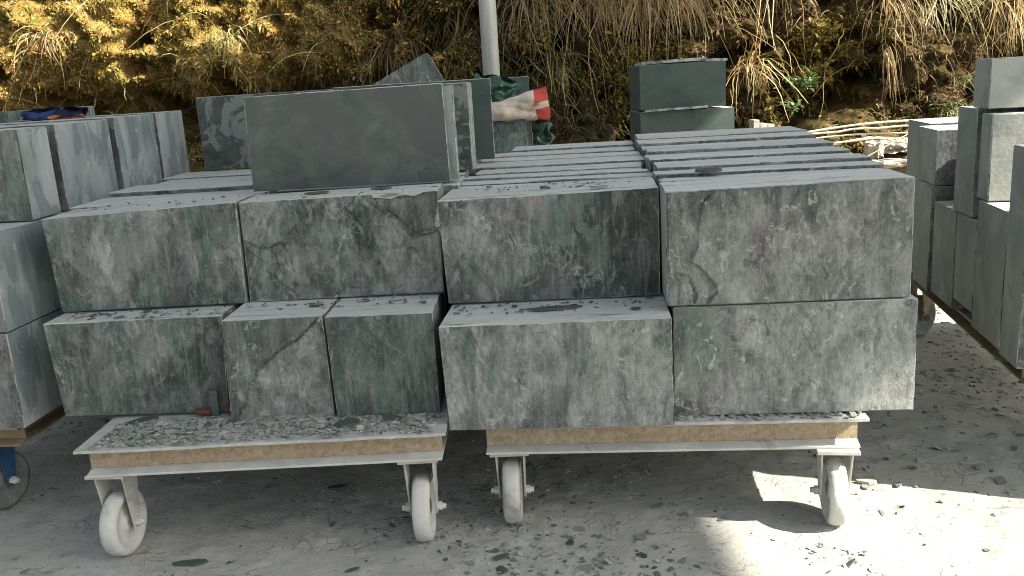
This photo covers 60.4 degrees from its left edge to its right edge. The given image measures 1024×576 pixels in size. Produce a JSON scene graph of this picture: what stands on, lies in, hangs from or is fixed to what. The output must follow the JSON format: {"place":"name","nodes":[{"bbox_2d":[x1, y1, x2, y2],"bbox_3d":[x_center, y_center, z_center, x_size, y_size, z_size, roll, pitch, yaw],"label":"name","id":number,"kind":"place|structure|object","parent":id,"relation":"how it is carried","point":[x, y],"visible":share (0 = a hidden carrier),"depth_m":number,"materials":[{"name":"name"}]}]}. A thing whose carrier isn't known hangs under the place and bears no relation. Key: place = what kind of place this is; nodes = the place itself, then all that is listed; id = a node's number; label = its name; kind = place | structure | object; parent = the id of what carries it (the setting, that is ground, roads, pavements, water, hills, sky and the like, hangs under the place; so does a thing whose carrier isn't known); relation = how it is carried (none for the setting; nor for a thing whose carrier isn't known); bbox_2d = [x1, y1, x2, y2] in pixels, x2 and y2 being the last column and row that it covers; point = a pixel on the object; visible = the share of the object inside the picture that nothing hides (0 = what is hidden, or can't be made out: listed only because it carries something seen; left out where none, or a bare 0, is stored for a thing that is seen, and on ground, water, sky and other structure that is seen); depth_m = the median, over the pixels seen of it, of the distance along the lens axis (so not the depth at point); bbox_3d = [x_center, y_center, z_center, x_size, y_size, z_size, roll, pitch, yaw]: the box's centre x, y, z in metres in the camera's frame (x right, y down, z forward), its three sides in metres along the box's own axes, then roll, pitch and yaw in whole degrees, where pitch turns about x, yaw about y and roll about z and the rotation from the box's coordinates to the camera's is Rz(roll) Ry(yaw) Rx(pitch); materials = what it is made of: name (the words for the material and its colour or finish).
{"place":"outdoors","nodes":[
{"label":"outdoors","id":0,"kind":"place"},
{"bbox_2d":[0,106,94,122],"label":"standing slab","id":1,"kind":"structure","parent":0,"point":[8,116],"depth_m":4.88,"materials":[{"name":"stone"}]},
{"bbox_2d":[11,110,189,178],"bbox_3d":[-1.713,-0.577,3.696,0.600,0.291,0.256,-3,13,4],"label":"slate slab","id":2,"kind":"object","parent":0,"point":[171,141],"depth_m":3.65,"materials":[{"name":"stone"}]},
{"bbox_2d":[19,106,87,121],"bbox_3d":[-1.846,-0.699,3.554,0.274,0.069,0.113,-3,13,0],"label":"cloth","id":3,"kind":"object","parent":2,"relation":"on","point":[53,113],"visible":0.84,"depth_m":3.53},
{"bbox_2d":[70,189,276,210],"bbox_3d":[-1.087,-0.160,2.909,0.591,0.281,0.244,-3,13,1],"label":"slate slab","id":4,"kind":"object","parent":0,"point":[117,201],"depth_m":2.88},
{"bbox_2d":[158,175,251,183],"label":"slate slab","id":5,"kind":"object","parent":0,"point":[208,179],"depth_m":3.41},
{"bbox_2d":[162,169,251,181],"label":"slate slab","id":6,"kind":"object","parent":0,"point":[221,173],"depth_m":3.56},
{"bbox_2d":[196,89,332,169],"bbox_3d":[-0.994,-0.666,3.699,0.625,0.302,0.043,-3,13,1],"label":"standing slab","id":7,"kind":"object","parent":6,"relation":"on","point":[223,130],"depth_m":3.68,"materials":[{"name":"stone"}]},
{"bbox_2d":[272,176,464,194],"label":"slate slab","id":8,"kind":"object","parent":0,"point":[450,185],"depth_m":2.84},
{"bbox_2d":[244,83,450,191],"bbox_3d":[-0.512,-0.467,2.740,0.623,0.300,0.028,-3,13,1],"label":"standing slab","id":9,"kind":"object","parent":8,"relation":"on","point":[365,136],"depth_m":2.73,"materials":[{"name":"stone"}]},
{"bbox_2d":[443,85,459,178],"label":"standing slab","id":10,"kind":"object","parent":8,"relation":"on","point":[448,92],"depth_m":2.76,"materials":[{"name":"stone"}]},
{"bbox_2d":[444,284,452,314],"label":"slate block","id":11,"kind":"object","parent":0,"point":[448,305],"depth_m":2.82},
{"bbox_2d":[459,170,468,177],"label":"slate slab","id":12,"kind":"object","parent":11,"relation":"on","point":[465,173],"depth_m":3.10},
{"bbox_2d":[305,82,475,169],"bbox_3d":[-0.435,-0.568,3.160,0.585,0.298,0.252,-3,13,1],"label":"standing slab","id":13,"kind":"object","parent":12,"relation":"on","point":[463,104],"depth_m":3.04,"materials":[{"name":"stone"}]},
{"bbox_2d":[469,162,478,175],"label":"slate slab","id":14,"kind":"object","parent":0,"point":[473,172],"depth_m":3.25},
{"bbox_2d":[333,78,494,159],"bbox_3d":[-0.380,-0.643,3.437,0.610,0.310,0.028,-3,13,1],"label":"standing slab","id":15,"kind":"object","parent":14,"relation":"on","point":[483,118],"depth_m":3.41,"materials":[{"name":"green stone"}]},
{"bbox_2d":[0,154,1023,575],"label":"ground","id":16,"kind":"structure","parent":0,"point":[214,524],"depth_m":2.62,"materials":[{"name":"concrete"}]},
{"bbox_2d":[0,404,65,508],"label":"trolley","id":17,"kind":"object","parent":16,"relation":"on","point":[14,474],"visible":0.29,"depth_m":2.82,"materials":[{"name":"brown paint"}]},
{"bbox_2d":[0,307,65,428],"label":"slate block","id":18,"kind":"object","parent":17,"relation":"on","point":[29,391],"depth_m":2.63,"materials":[{"name":"stone"}]},
{"bbox_2d":[0,210,69,332],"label":"slate block","id":19,"kind":"object","parent":18,"relation":"on","point":[28,290],"depth_m":2.64,"materials":[{"name":"stone"}]},
{"bbox_2d":[0,126,60,221],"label":"slate slab","id":20,"kind":"object","parent":19,"relation":"on","point":[28,189],"depth_m":2.69,"materials":[{"name":"stone"}]},
{"bbox_2d":[73,392,448,555],"bbox_3d":[-0.659,0.389,3.206,1.004,0.350,1.703,-3,13,1],"label":"trolley","id":21,"kind":"object","parent":16,"relation":"on","point":[123,522],"visible":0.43,"depth_m":2.40,"materials":[{"name":"metal"}]},
{"bbox_2d":[43,303,243,415],"bbox_3d":[-1.077,0.203,2.675,0.517,0.295,0.265,-3,13,1],"label":"slate block","id":22,"kind":"object","parent":21,"relation":"on","point":[157,363],"depth_m":2.55,"materials":[{"name":"stone"}]},
{"bbox_2d":[41,194,254,311],"bbox_3d":[-1.077,-0.108,2.681,0.574,0.301,0.198,-3,13,1],"label":"slate block","id":23,"kind":"object","parent":22,"relation":"on","point":[172,253],"depth_m":2.59,"materials":[{"name":"stone"}]},
{"bbox_2d":[56,295,428,320],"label":"slate crumbs","id":24,"kind":"object","parent":22,"relation":"on","point":[311,305],"visible":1,"depth_m":2.56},
{"bbox_2d":[88,407,443,449],"bbox_3d":[-0.669,0.380,2.449,0.955,0.016,0.227,-3,13,0],"label":"slate debris","id":25,"kind":"object","parent":21,"relation":"on","point":[172,425],"visible":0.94,"depth_m":2.43,"materials":[{"name":"stone"}]},
{"bbox_2d":[222,297,340,420],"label":"slate block","id":26,"kind":"object","parent":21,"relation":"on","point":[278,365],"depth_m":2.47,"materials":[{"name":"stone"}]},
{"bbox_2d":[324,292,445,416],"bbox_3d":[-0.356,0.176,2.614,0.298,0.296,0.352,-3,13,1],"label":"slate block","id":27,"kind":"object","parent":21,"relation":"on","point":[385,355],"depth_m":2.45,"materials":[{"name":"stone"}]},
{"bbox_2d":[238,183,446,301],"bbox_3d":[-0.496,-0.138,2.668,0.584,0.304,0.200,-3,13,1],"label":"slate block","id":28,"kind":"object","parent":27,"relation":"on","point":[346,243],"depth_m":2.58,"materials":[{"name":"stone"}]},
{"bbox_2d":[478,0,499,75],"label":"steel pole","id":29,"kind":"object","parent":16,"relation":"on","point":[489,34],"depth_m":5.37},
{"bbox_2d":[20,365,1022,575],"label":"slate grit","id":30,"kind":"object","parent":16,"relation":"on","point":[587,568],"visible":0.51,"depth_m":2.55,"materials":[{"name":"gravel"}]},
{"bbox_2d":[59,309,1023,575],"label":"slate flakes","id":31,"kind":"object","parent":16,"relation":"on","point":[541,541],"visible":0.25,"depth_m":2.48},
{"bbox_2d":[486,411,869,525],"bbox_3d":[0.514,0.308,3.292,1.042,0.328,1.910,-2,13,6],"label":"trolley","id":32,"kind":"object","parent":16,"relation":"on","point":[832,437],"visible":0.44,"depth_m":2.41,"materials":[{"name":"metal"}]},
{"bbox_2d":[439,291,673,429],"bbox_3d":[0.131,0.199,2.479,0.613,0.299,0.304,-2,13,6],"label":"slate block","id":33,"kind":"object","parent":32,"relation":"on","point":[587,364],"depth_m":2.34,"materials":[{"name":"stone"}]},
{"bbox_2d":[453,297,653,313],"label":"slate crumbs","id":34,"kind":"object","parent":33,"relation":"on","point":[632,308],"visible":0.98,"depth_m":2.46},
{"bbox_2d":[674,411,861,420],"bbox_3d":[0.675,0.342,2.367,0.519,0.011,0.052,-2,13,6],"label":"slate debris","id":35,"kind":"object","parent":32,"relation":"on","point":[690,417],"visible":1,"depth_m":2.36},
{"bbox_2d":[668,294,917,415],"bbox_3d":[0.759,0.154,2.475,0.627,0.309,0.300,-2,13,6],"label":"slate block","id":36,"kind":"object","parent":32,"relation":"on","point":[840,355],"depth_m":2.33,"materials":[{"name":"stone"}]},
{"bbox_2d":[660,170,859,182],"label":"slate slab","id":37,"kind":"object","parent":36,"relation":"on","point":[679,180],"depth_m":2.46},
{"bbox_2d":[662,168,879,179],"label":"slate slab","id":38,"kind":"object","parent":36,"relation":"on","point":[773,173],"depth_m":2.52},
{"bbox_2d":[659,169,914,305],"bbox_3d":[0.718,-0.136,2.352,0.620,0.312,0.232,-2,13,6],"label":"slate block","id":39,"kind":"object","parent":36,"relation":"on","point":[809,237],"depth_m":2.26,"materials":[{"name":"stone"}]},
{"bbox_2d":[863,140,885,159],"bbox_3d":[2.937,-1.112,7.122,0.148,0.171,0.216,9,18,42],"label":"rubble piece","id":40,"kind":"object","parent":16,"relation":"on","point":[871,146],"visible":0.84,"depth_m":7.07,"materials":[{"name":"stone"}]},
{"bbox_2d":[879,137,907,153],"bbox_3d":[3.139,-1.176,7.271,0.261,0.125,0.447,9,18,44],"label":"rubble piece","id":41,"kind":"object","parent":16,"relation":"on","point":[894,147],"visible":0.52,"depth_m":7.14,"materials":[{"name":"stone"}]},
{"bbox_2d":[808,293,1022,516],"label":"slate rubble","id":42,"kind":"object","parent":16,"relation":"on","point":[1000,480],"visible":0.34,"depth_m":2.88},
{"bbox_2d":[910,264,1023,383],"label":"trolley","id":43,"kind":"object","parent":16,"relation":"on","point":[926,313],"visible":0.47,"depth_m":3.44,"materials":[{"name":"brown paint"}]},
{"bbox_2d":[913,180,954,290],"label":"slate block","id":44,"kind":"object","parent":43,"relation":"on","point":[928,195],"depth_m":3.49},
{"bbox_2d":[916,124,957,184],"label":"slate block","id":45,"kind":"object","parent":44,"relation":"on","point":[936,154],"depth_m":3.38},
{"bbox_2d":[930,200,965,308],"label":"slate block","id":46,"kind":"object","parent":43,"relation":"on","point":[944,247],"depth_m":3.28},
{"bbox_2d":[953,213,977,312],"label":"slate block","id":47,"kind":"object","parent":43,"relation":"on","point":[965,257],"depth_m":3.04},
{"bbox_2d":[953,106,1023,217],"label":"slate block","id":48,"kind":"object","parent":47,"relation":"on","point":[966,200],"depth_m":2.99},
{"bbox_2d":[971,200,1009,349],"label":"slate block","id":49,"kind":"object","parent":43,"relation":"on","point":[991,247],"depth_m":2.79,"materials":[{"name":"stone"}]},
{"bbox_2d":[977,111,1023,201],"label":"slate block","id":50,"kind":"object","parent":49,"relation":"on","point":[1002,134],"depth_m":2.79,"materials":[{"name":"stone"}]},
{"bbox_2d":[973,56,1023,108],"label":"slate block","id":51,"kind":"object","parent":50,"relation":"on","point":[998,82],"depth_m":2.77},
{"bbox_2d":[999,144,1023,368],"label":"slate block","id":52,"kind":"object","parent":43,"relation":"on","point":[1011,350],"depth_m":2.58,"materials":[{"name":"stone"}]},
{"bbox_2d":[0,0,1023,171],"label":"hillside","id":53,"kind":"structure","parent":0,"point":[850,115],"depth_m":7.83,"materials":[{"name":"plant"}]},
{"bbox_2d":[0,26,91,82],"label":"grass clump","id":54,"kind":"object","parent":53,"relation":"on","point":[42,38],"visible":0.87,"depth_m":7.58,"materials":[{"name":"plant"}]},
{"bbox_2d":[0,0,428,116],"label":"dry grass","id":55,"kind":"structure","parent":53,"relation":"on","point":[250,82],"depth_m":7.75,"materials":[{"name":"plant"}]},
{"bbox_2d":[180,12,257,76],"bbox_3d":[-2.492,-2.091,7.557,0.639,0.566,0.337,-3,13,0],"label":"grass clump","id":56,"kind":"object","parent":53,"relation":"on","point":[227,36],"visible":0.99,"depth_m":7.56,"materials":[{"name":"plant"}]},
{"bbox_2d":[0,0,477,163],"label":"vegetation","id":57,"kind":"object","parent":53,"relation":"on","point":[155,35],"visible":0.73,"depth_m":7.75,"materials":[{"name":"plant"}]},
{"bbox_2d":[3,40,693,170],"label":"dry grass","id":58,"kind":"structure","parent":53,"relation":"on","point":[540,70],"depth_m":7.79,"materials":[{"name":"plant"}]},
{"bbox_2d":[346,5,448,86],"bbox_3d":[-1.071,-1.917,7.818,0.946,1.132,0.615,-6,13,-12],"label":"grass clump","id":59,"kind":"object","parent":53,"relation":"on","point":[390,43],"visible":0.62,"depth_m":7.82,"materials":[{"name":"plant"}]},
{"bbox_2d":[392,1,479,80],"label":"grass clump","id":60,"kind":"object","parent":53,"relation":"on","point":[457,26],"visible":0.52,"depth_m":8.08,"materials":[{"name":"plant"}]},
{"bbox_2d":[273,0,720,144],"bbox_3d":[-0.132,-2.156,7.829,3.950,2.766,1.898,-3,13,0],"label":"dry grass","id":61,"kind":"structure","parent":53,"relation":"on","point":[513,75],"depth_m":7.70,"materials":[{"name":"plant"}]},
{"bbox_2d":[0,0,1023,169],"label":"dry stems","id":62,"kind":"object","parent":53,"relation":"on","point":[412,58],"visible":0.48,"depth_m":7.68,"materials":[{"name":"plant"}]},
{"bbox_2d":[464,0,624,78],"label":"grass clump","id":63,"kind":"object","parent":53,"relation":"on","point":[525,9],"visible":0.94,"depth_m":7.41,"materials":[{"name":"plant"}]},
{"bbox_2d":[517,33,610,106],"bbox_3d":[0.396,-1.870,7.731,0.920,0.712,0.654,-3,13,0],"label":"grass clump","id":64,"kind":"object","parent":53,"relation":"on","point":[548,66],"visible":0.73,"depth_m":7.74,"materials":[{"name":"plant"}]},
{"bbox_2d":[522,0,675,136],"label":"grass clump","id":65,"kind":"object","parent":53,"relation":"on","point":[606,5],"visible":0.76,"depth_m":7.74,"materials":[{"name":"plant"}]},
{"bbox_2d":[305,0,1023,154],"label":"undergrowth","id":66,"kind":"object","parent":53,"relation":"on","point":[834,27],"visible":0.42,"depth_m":7.76,"materials":[{"name":"brown plant"}]},
{"bbox_2d":[608,0,733,65],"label":"grass clump","id":67,"kind":"object","parent":53,"relation":"on","point":[639,8],"visible":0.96,"depth_m":7.47,"materials":[{"name":"plant"}]},
{"bbox_2d":[644,0,787,62],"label":"grass clump","id":68,"kind":"object","parent":53,"relation":"on","point":[703,2],"visible":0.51,"depth_m":7.83,"materials":[{"name":"plant"}]},
{"bbox_2d":[706,18,807,120],"bbox_3d":[2.077,-1.808,7.411,0.892,0.897,0.966,-3,13,0],"label":"grass clump","id":69,"kind":"object","parent":53,"relation":"on","point":[752,59],"visible":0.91,"depth_m":7.55,"materials":[{"name":"plant"}]},
{"bbox_2d":[735,0,822,71],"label":"grass clump","id":70,"kind":"object","parent":53,"relation":"on","point":[759,2],"visible":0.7,"depth_m":7.88,"materials":[{"name":"plant"}]},
{"bbox_2d":[782,65,820,100],"bbox_3d":[2.535,-1.788,7.677,0.330,0.311,0.283,-3,13,0],"label":"leafy plant","id":71,"kind":"object","parent":53,"relation":"on","point":[797,82],"visible":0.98,"depth_m":7.68,"materials":[{"name":"green plant"}]},
{"bbox_2d":[619,0,1023,157],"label":"dry grass","id":72,"kind":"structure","parent":53,"relation":"on","point":[964,84],"depth_m":7.69,"materials":[{"name":"plant"}]},
{"bbox_2d":[844,0,932,63],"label":"grass clump","id":73,"kind":"object","parent":53,"relation":"on","point":[889,2],"visible":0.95,"depth_m":7.52,"materials":[{"name":"plant"}]},
{"bbox_2d":[877,40,919,128],"bbox_3d":[3.334,-1.765,7.595,0.287,0.771,0.593,-2,13,8],"label":"grass clump","id":74,"kind":"object","parent":53,"relation":"on","point":[886,52],"visible":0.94,"depth_m":7.60,"materials":[{"name":"plant"}]},
{"bbox_2d":[851,0,1022,103],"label":"grass clump","id":75,"kind":"object","parent":53,"relation":"on","point":[944,7],"visible":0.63,"depth_m":7.88,"materials":[{"name":"plant"}]},
{"bbox_2d":[942,0,1023,72],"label":"grass clump","id":76,"kind":"object","parent":53,"relation":"on","point":[1018,3],"visible":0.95,"depth_m":7.63,"materials":[{"name":"plant"}]},
{"bbox_2d":[511,140,633,151],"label":"slate slab","id":77,"kind":"object","parent":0,"point":[574,146],"depth_m":3.91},
{"bbox_2d":[630,106,733,148],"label":"slate block","id":78,"kind":"object","parent":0,"point":[710,118],"depth_m":5.52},
{"bbox_2d":[629,60,725,110],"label":"slate block","id":79,"kind":"object","parent":78,"relation":"on","point":[662,86],"depth_m":5.47,"materials":[{"name":"stone"}]},
{"bbox_2d":[634,57,706,66],"bbox_3d":[1.000,-1.428,5.561,0.450,0.019,0.270,-4,11,0],"label":"slate shard","id":80,"kind":"object","parent":79,"relation":"on","point":[685,60],"visible":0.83,"depth_m":5.45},
{"bbox_2d":[635,131,815,153],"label":"slate slab","id":81,"kind":"object","parent":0,"point":[639,144],"depth_m":3.56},
{"bbox_2d":[644,146,834,168],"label":"slate slab","id":82,"kind":"object","parent":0,"point":[645,157],"depth_m":3.18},
{"bbox_2d":[906,117,957,263],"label":"slate block","id":83,"kind":"object","parent":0,"point":[912,145],"depth_m":3.87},
{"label":"slate block","id":84,"kind":"object","parent":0,"visible":0},
{"bbox_2d":[493,119,527,153],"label":"slate block","id":85,"kind":"object","parent":84,"relation":"on","point":[509,136],"depth_m":4.88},
{"bbox_2d":[473,73,521,101],"bbox_3d":[-0.098,-1.093,4.960,0.294,0.212,0.124,8,13,-3],"label":"plastic bag","id":86,"kind":"object","parent":85,"relation":"on","point":[502,88],"visible":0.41,"depth_m":4.93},
{"bbox_2d":[492,87,549,120],"bbox_3d":[0.002,-0.985,4.832,0.411,0.179,0.093,-9,13,1],"label":"woven sack","id":87,"kind":"object","parent":85,"relation":"on","point":[533,104],"visible":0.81,"depth_m":4.81,"materials":[{"name":"white fabric"}]},
{"bbox_2d":[526,120,532,145],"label":"slate block","id":88,"kind":"object","parent":84,"relation":"on","point":[529,132],"depth_m":4.93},
{"bbox_2d":[534,122,554,144],"bbox_3d":[0.180,-0.861,4.931,0.104,0.138,0.077,-12,15,-32],"label":"plastic bag","id":89,"kind":"object","parent":88,"relation":"hanging from","point":[543,135],"visible":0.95,"depth_m":4.92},
{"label":"slate block","id":90,"kind":"object","parent":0,"visible":0},
{"bbox_2d":[437,176,659,302],"bbox_3d":[0.116,-0.147,2.616,0.620,0.309,0.280,-2,13,6],"label":"slate block","id":91,"kind":"object","parent":90,"relation":"on","point":[559,240],"depth_m":2.49,"materials":[{"name":"stone"}]},
{"bbox_2d":[467,167,641,177],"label":"slate slab","id":92,"kind":"object","parent":90,"relation":"on","point":[557,172],"depth_m":3.01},
{"bbox_2d":[463,169,648,181],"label":"slate slab","id":93,"kind":"object","parent":90,"relation":"on","point":[555,175],"depth_m":2.90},
{"bbox_2d":[461,174,652,186],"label":"slate slab","id":94,"kind":"object","parent":90,"relation":"on","point":[549,180],"depth_m":2.78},
{"bbox_2d":[463,172,651,182],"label":"slate slab","id":95,"kind":"object","parent":90,"relation":"on","point":[558,177],"depth_m":2.87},
{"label":"slate block","id":96,"kind":"object","parent":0,"visible":0},
{"bbox_2d":[475,163,641,175],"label":"slate slab","id":97,"kind":"object","parent":96,"relation":"on","point":[559,169],"depth_m":3.06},
{"bbox_2d":[475,156,644,171],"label":"slate slab","id":98,"kind":"object","parent":96,"relation":"on","point":[479,167],"depth_m":3.24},
{"bbox_2d":[479,155,640,163],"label":"slate slab","id":99,"kind":"object","parent":96,"relation":"on","point":[562,159],"depth_m":3.43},
{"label":"slate block","id":100,"kind":"object","parent":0,"visible":0},
{"bbox_2d":[478,151,640,162],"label":"slate slab","id":101,"kind":"object","parent":100,"relation":"on","point":[551,157],"depth_m":3.51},
{"bbox_2d":[495,146,634,157],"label":"slate slab","id":102,"kind":"object","parent":100,"relation":"on","point":[581,151],"depth_m":3.65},
{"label":"slate block","id":103,"kind":"object","parent":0,"visible":0},
{"bbox_2d":[653,153,871,170],"bbox_3d":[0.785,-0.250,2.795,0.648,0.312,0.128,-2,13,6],"label":"slate slab","id":104,"kind":"object","parent":103,"relation":"on","point":[763,161],"depth_m":2.72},
{"bbox_2d":[652,160,883,185],"bbox_3d":[0.769,-0.217,2.681,0.662,0.302,0.106,-2,13,6],"label":"slate slab","id":105,"kind":"object","parent":103,"relation":"on","point":[657,175],"depth_m":2.61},
{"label":"slate block","id":106,"kind":"object","parent":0,"visible":0},
{"bbox_2d":[645,139,833,154],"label":"slate slab","id":107,"kind":"object","parent":106,"relation":"on","point":[738,146],"depth_m":3.23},
{"bbox_2d":[647,146,849,171],"bbox_3d":[0.806,-0.309,3.037,0.660,0.314,0.127,-2,13,6],"label":"slate slab","id":108,"kind":"object","parent":106,"relation":"on","point":[651,160],"depth_m":2.96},
{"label":"slate block","id":109,"kind":"object","parent":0,"visible":0},
{"bbox_2d":[634,126,806,142],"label":"slate slab","id":110,"kind":"object","parent":109,"relation":"on","point":[708,133],"depth_m":3.84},
{"bbox_2d":[641,138,816,156],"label":"slate slab","id":111,"kind":"object","parent":109,"relation":"on","point":[643,151],"depth_m":3.49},
{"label":"slate block","id":112,"kind":"object","parent":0,"visible":0},
{"bbox_2d":[108,179,278,197],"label":"slate slab","id":113,"kind":"object","parent":112,"relation":"on","point":[191,187],"depth_m":3.02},
{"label":"slate block","id":114,"kind":"object","parent":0,"visible":0},
{"bbox_2d":[0,119,118,210],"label":"slate slab","id":115,"kind":"object","parent":114,"relation":"on","point":[83,161],"depth_m":2.99,"materials":[{"name":"stone"}]},
{"bbox_2d":[0,114,161,189],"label":"slate slab","id":116,"kind":"object","parent":114,"relation":"on","point":[135,149],"depth_m":3.33,"materials":[{"name":"stone"}]},
{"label":"slate slab","id":117,"kind":"object","parent":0,"visible":0},
{"bbox_2d":[373,53,443,84],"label":"standing slab","id":118,"kind":"object","parent":117,"relation":"on","point":[422,68],"depth_m":3.80,"materials":[{"name":"stone"}]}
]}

